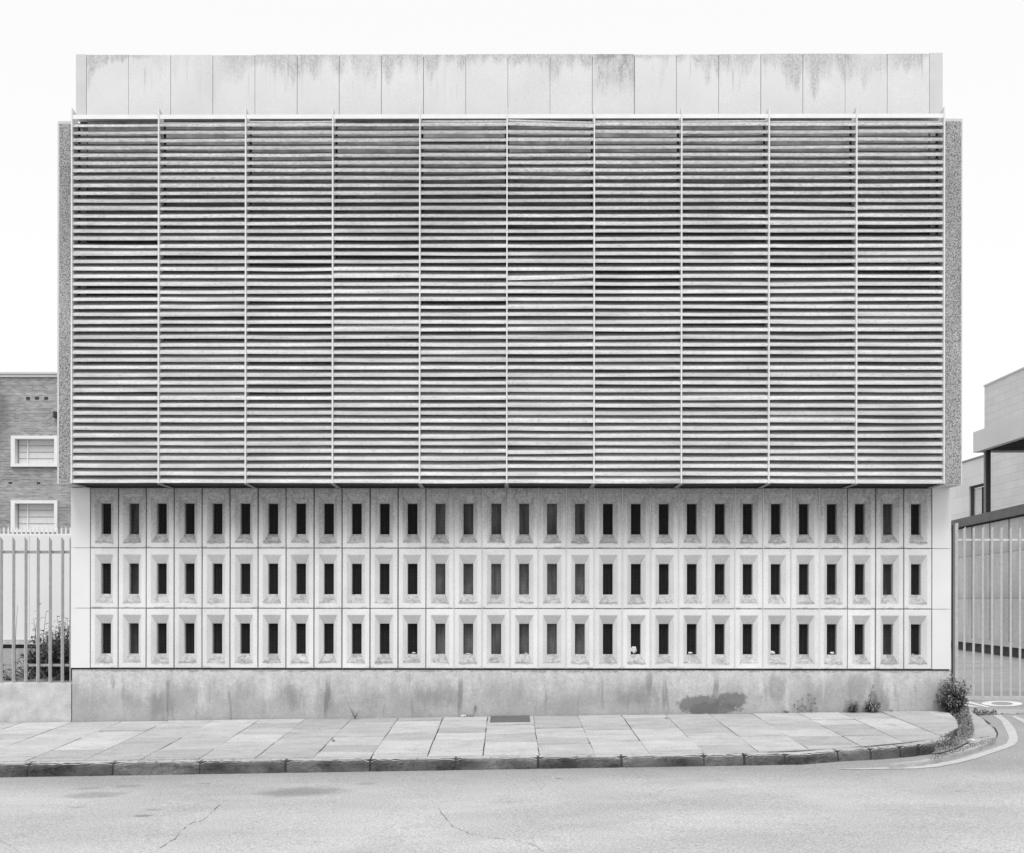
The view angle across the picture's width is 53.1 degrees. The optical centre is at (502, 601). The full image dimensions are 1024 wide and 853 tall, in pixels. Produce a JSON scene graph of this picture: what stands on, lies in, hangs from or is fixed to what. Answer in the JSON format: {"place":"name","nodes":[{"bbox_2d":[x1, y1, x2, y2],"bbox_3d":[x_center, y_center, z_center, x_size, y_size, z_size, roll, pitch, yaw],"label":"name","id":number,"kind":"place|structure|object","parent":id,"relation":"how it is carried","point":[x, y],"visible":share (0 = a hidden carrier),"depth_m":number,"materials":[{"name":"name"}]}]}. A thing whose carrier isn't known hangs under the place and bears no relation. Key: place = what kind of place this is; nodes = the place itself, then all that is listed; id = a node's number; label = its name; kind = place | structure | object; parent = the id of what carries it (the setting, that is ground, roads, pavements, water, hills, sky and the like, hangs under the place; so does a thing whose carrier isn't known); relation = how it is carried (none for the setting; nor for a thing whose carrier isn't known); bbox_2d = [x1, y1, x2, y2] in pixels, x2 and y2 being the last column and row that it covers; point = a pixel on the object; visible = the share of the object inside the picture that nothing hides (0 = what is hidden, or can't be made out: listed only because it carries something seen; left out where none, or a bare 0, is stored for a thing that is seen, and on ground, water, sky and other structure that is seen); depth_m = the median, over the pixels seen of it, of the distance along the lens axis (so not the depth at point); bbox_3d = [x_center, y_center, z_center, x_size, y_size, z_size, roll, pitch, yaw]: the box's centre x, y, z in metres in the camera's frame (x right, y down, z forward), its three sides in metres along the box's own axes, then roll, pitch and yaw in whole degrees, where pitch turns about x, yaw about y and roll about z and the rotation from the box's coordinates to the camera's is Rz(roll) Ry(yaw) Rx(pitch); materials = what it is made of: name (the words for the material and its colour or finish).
{"place":"outdoors","nodes":[
{"label":"outdoors","id":0,"kind":"place"},
{"bbox_2d":[3,648,71,681],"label":"yard ground","id":1,"kind":"structure","parent":0,"point":[7,655],"depth_m":19.43,"materials":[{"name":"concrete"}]},
{"bbox_2d":[3,673,22,679],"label":"garden bush","id":2,"kind":"object","parent":1,"relation":"on","point":[7,678],"visible":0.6,"depth_m":16.08,"materials":[{"name":"grey plant"}]},
{"bbox_2d":[15,606,17,677],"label":"tall stalk","id":3,"kind":"object","parent":1,"relation":"on","point":[15,645],"visible":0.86,"depth_m":16.42,"materials":[{"name":"grey plant"}]},
{"bbox_2d":[6,661,46,678],"bbox_3d":[-7.522,1.097,16.314,0.499,0.336,0.782,0,0,0],"label":"garden bush","id":4,"kind":"object","parent":1,"relation":"on","point":[31,674],"visible":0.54,"depth_m":16.27,"materials":[{"name":"grey plant"}]},
{"bbox_2d":[0,535,70,647],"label":"boundary wall","id":5,"kind":"structure","parent":1,"relation":"on","point":[31,593],"depth_m":24.06,"materials":[{"name":"concrete"}]},
{"bbox_2d":[0,527,70,534],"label":"spikes","id":6,"kind":"object","parent":5,"relation":"on","point":[35,531],"visible":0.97,"depth_m":24.08,"materials":[{"name":"grey metal"}]},
{"bbox_2d":[16,633,54,676],"bbox_3d":[-7.448,0.898,16.732,0.905,0.778,0.935,0,0,0],"label":"garden bush","id":7,"kind":"object","parent":1,"relation":"on","point":[30,656],"visible":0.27,"depth_m":16.51,"materials":[{"name":"black plant"}]},
{"bbox_2d":[0,372,71,533],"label":"brick building","id":8,"kind":"structure","parent":1,"relation":"on","point":[33,493],"depth_m":46.62,"materials":[{"name":"brick"}]},
{"bbox_2d":[10,436,56,466],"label":"window","id":9,"kind":"structure","parent":8,"relation":"in","point":[26,451],"depth_m":46.82,"materials":[{"name":"metal"}]},
{"bbox_2d":[10,500,57,532],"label":"window","id":10,"kind":"structure","parent":8,"relation":"in","point":[24,513],"depth_m":46.82,"materials":[{"name":"metal"}]},
{"bbox_2d":[3,663,71,680],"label":"yard weeds","id":11,"kind":"object","parent":1,"relation":"on","point":[28,674],"visible":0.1,"depth_m":16.05,"materials":[{"name":"grey plant"}]},
{"bbox_2d":[30,603,48,674],"bbox_3d":[-7.377,0.632,16.311,0.385,1.221,0.184,0,0,0],"label":"sapling","id":12,"kind":"object","parent":1,"relation":"on","point":[34,628],"visible":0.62,"depth_m":16.32,"materials":[{"name":"grey plant"}]},
{"bbox_2d":[35,616,73,679],"bbox_3d":[-6.928,0.750,16.168,0.677,1.054,0.862,0,0,0],"label":"garden bush","id":13,"kind":"object","parent":1,"relation":"on","point":[56,652],"visible":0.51,"depth_m":16.00,"materials":[{"name":"black plant"}]},
{"bbox_2d":[0,711,957,776],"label":"pavement","id":14,"kind":"structure","parent":0,"point":[115,741],"depth_m":13.62,"materials":[{"name":"grey concrete"}]},
{"bbox_2d":[0,682,71,722],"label":"wall","id":15,"kind":"structure","parent":14,"relation":"on","point":[21,702],"depth_m":15.42,"materials":[{"name":"grey concrete"}]},
{"bbox_2d":[0,537,70,682],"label":"steel railing","id":16,"kind":"object","parent":15,"relation":"on","point":[50,552],"visible":1,"depth_m":15.52,"materials":[{"name":"grey metal"}]},
{"bbox_2d":[490,715,529,722],"bbox_3d":[0.116,1.734,15.054,0.582,0.051,0.591,0,0,0],"label":"inspection cover","id":17,"kind":"object","parent":14,"relation":"on","point":[518,718],"visible":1,"depth_m":15.05,"materials":[{"name":"metal"}]},
{"bbox_2d":[793,694,817,712],"bbox_3d":[4.530,1.520,15.303,0.388,0.298,0.077,0,0,0],"label":"dry weed","id":18,"kind":"object","parent":14,"relation":"on","point":[811,704],"visible":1,"depth_m":15.30,"materials":[{"name":"grey plant"}]},
{"bbox_2d":[844,698,861,711],"bbox_3d":[5.227,1.554,15.268,0.271,0.221,0.138,0,0,0],"label":"weed","id":19,"kind":"object","parent":14,"relation":"on","point":[852,709],"visible":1,"depth_m":15.27,"materials":[{"name":"grey plant"}]},
{"bbox_2d":[862,683,880,712],"bbox_3d":[5.489,1.457,15.275,0.315,0.465,0.190,0,0,0],"label":"weed","id":20,"kind":"object","parent":14,"relation":"on","point":[871,706],"visible":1,"depth_m":15.24,"materials":[{"name":"grey plant"}]},
{"bbox_2d":[934,671,973,715],"bbox_3d":[6.676,1.367,15.183,0.517,0.673,0.359,0,0,0],"label":"corner bush","id":21,"kind":"object","parent":14,"relation":"on","point":[953,699],"visible":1,"depth_m":15.13,"materials":[{"name":"grey plant"}]},
{"bbox_2d":[0,649,1023,852],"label":"road","id":22,"kind":"structure","parent":0,"point":[975,805],"depth_m":9.81,"materials":[{"name":"grey asphalt"}]},
{"bbox_2d":[0,737,950,776],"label":"kerb","id":23,"kind":"structure","parent":22,"relation":"on","point":[178,767],"depth_m":12.17,"materials":[{"name":"concrete"}]},
{"bbox_2d":[57,53,962,721],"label":"concrete building","id":24,"kind":"structure","parent":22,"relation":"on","point":[575,377],"depth_m":15.25,"materials":[{"name":"concrete"}]},
{"bbox_2d":[631,646,636,653],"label":"paper litter","id":25,"kind":"object","parent":24,"relation":"on","point":[633,649],"visible":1,"depth_m":15.45,"materials":[{"name":"white paper"}]},
{"bbox_2d":[849,715,1023,768],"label":"painted line","id":26,"kind":"object","parent":22,"relation":"on","point":[1011,732],"visible":1,"depth_m":13.02,"materials":[{"name":"white paint"}]},
{"bbox_2d":[891,710,995,768],"bbox_3d":[6.414,1.892,14.275,0.882,0.162,6.382,0,0,30],"label":"gutter channel","id":27,"kind":"object","parent":22,"relation":"on","point":[983,729],"visible":0.62,"depth_m":13.09,"materials":[{"name":"concrete"}]},
{"bbox_2d":[934,710,973,752],"bbox_3d":[6.500,1.813,14.614,0.426,0.043,5.228,0,0,25],"label":"soil strip","id":28,"kind":"object","parent":27,"relation":"on","point":[956,746],"visible":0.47,"depth_m":13.47,"materials":[{"name":"grey soil"}]},
{"bbox_2d":[933,705,973,752],"bbox_3d":[6.507,1.751,14.607,0.457,0.207,5.191,0,0,26],"label":"ground cover","id":29,"kind":"object","parent":28,"relation":"on","point":[969,730],"visible":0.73,"depth_m":13.70,"materials":[{"name":"grey plant"}]},
{"bbox_2d":[928,737,995,760],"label":"leaf litter","id":30,"kind":"object","parent":27,"relation":"on","point":[953,750],"visible":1,"depth_m":12.70,"materials":[{"name":"plant"}]},
{"bbox_2d":[974,708,1017,737],"bbox_3d":[6.712,1.853,14.800,1.162,0.099,6.221,0,0,38],"label":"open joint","id":31,"kind":"object","parent":27,"relation":"on","point":[990,723],"visible":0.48,"depth_m":15.60,"materials":[{"name":"grey"}]},
{"bbox_2d":[951,455,983,520],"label":"pale building","id":32,"kind":"structure","parent":22,"relation":"on","point":[967,498],"depth_m":67.91,"materials":[{"name":"concrete"}]},
{"bbox_2d":[971,484,983,515],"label":"window","id":33,"kind":"structure","parent":32,"relation":"in","point":[979,492],"depth_m":67.09,"materials":[{"name":"metal"}]},
{"bbox_2d":[976,709,996,714],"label":"weed tuft","id":34,"kind":"object","parent":22,"relation":"on","point":[984,712],"visible":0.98,"depth_m":16.85,"materials":[{"name":"grey plant"}]},
{"bbox_2d":[950,504,1023,657],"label":"yard wall","id":35,"kind":"structure","parent":22,"relation":"on","point":[1007,519],"depth_m":33.26,"materials":[{"name":"concrete"}]},
{"bbox_2d":[953,523,1023,699],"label":"metal gate","id":36,"kind":"structure","parent":22,"relation":"on","point":[955,605],"depth_m":19.17,"materials":[{"name":"grey metal"}]},
{"bbox_2d":[962,701,1021,706],"bbox_3d":[8.779,1.844,18.403,1.021,0.023,1.259,0,0,26],"label":"road marking","id":37,"kind":"object","parent":22,"relation":"on","point":[1013,704],"visible":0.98,"depth_m":18.35,"materials":[{"name":"white paint"}]},
{"bbox_2d":[973,414,1023,512],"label":"entrance canopy","id":38,"kind":"object","parent":22,"relation":"on","point":[1006,436],"visible":0.77,"depth_m":43.54,"materials":[{"name":"concrete"}]},
{"bbox_2d":[975,709,1023,714],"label":"crossover","id":39,"kind":"object","parent":22,"relation":"on","point":[1011,711],"visible":0.75,"depth_m":17.19,"materials":[{"name":"concrete"}]},
{"bbox_2d":[983,367,1023,510],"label":"stone clad block","id":40,"kind":"structure","parent":22,"relation":"on","point":[1003,398],"depth_m":57.30,"materials":[{"name":"stone"}]},
{"bbox_2d":[0,0,1023,488],"label":"sky","id":41,"kind":"structure","parent":0,"point":[981,42],"materials":[{"name":"white"}]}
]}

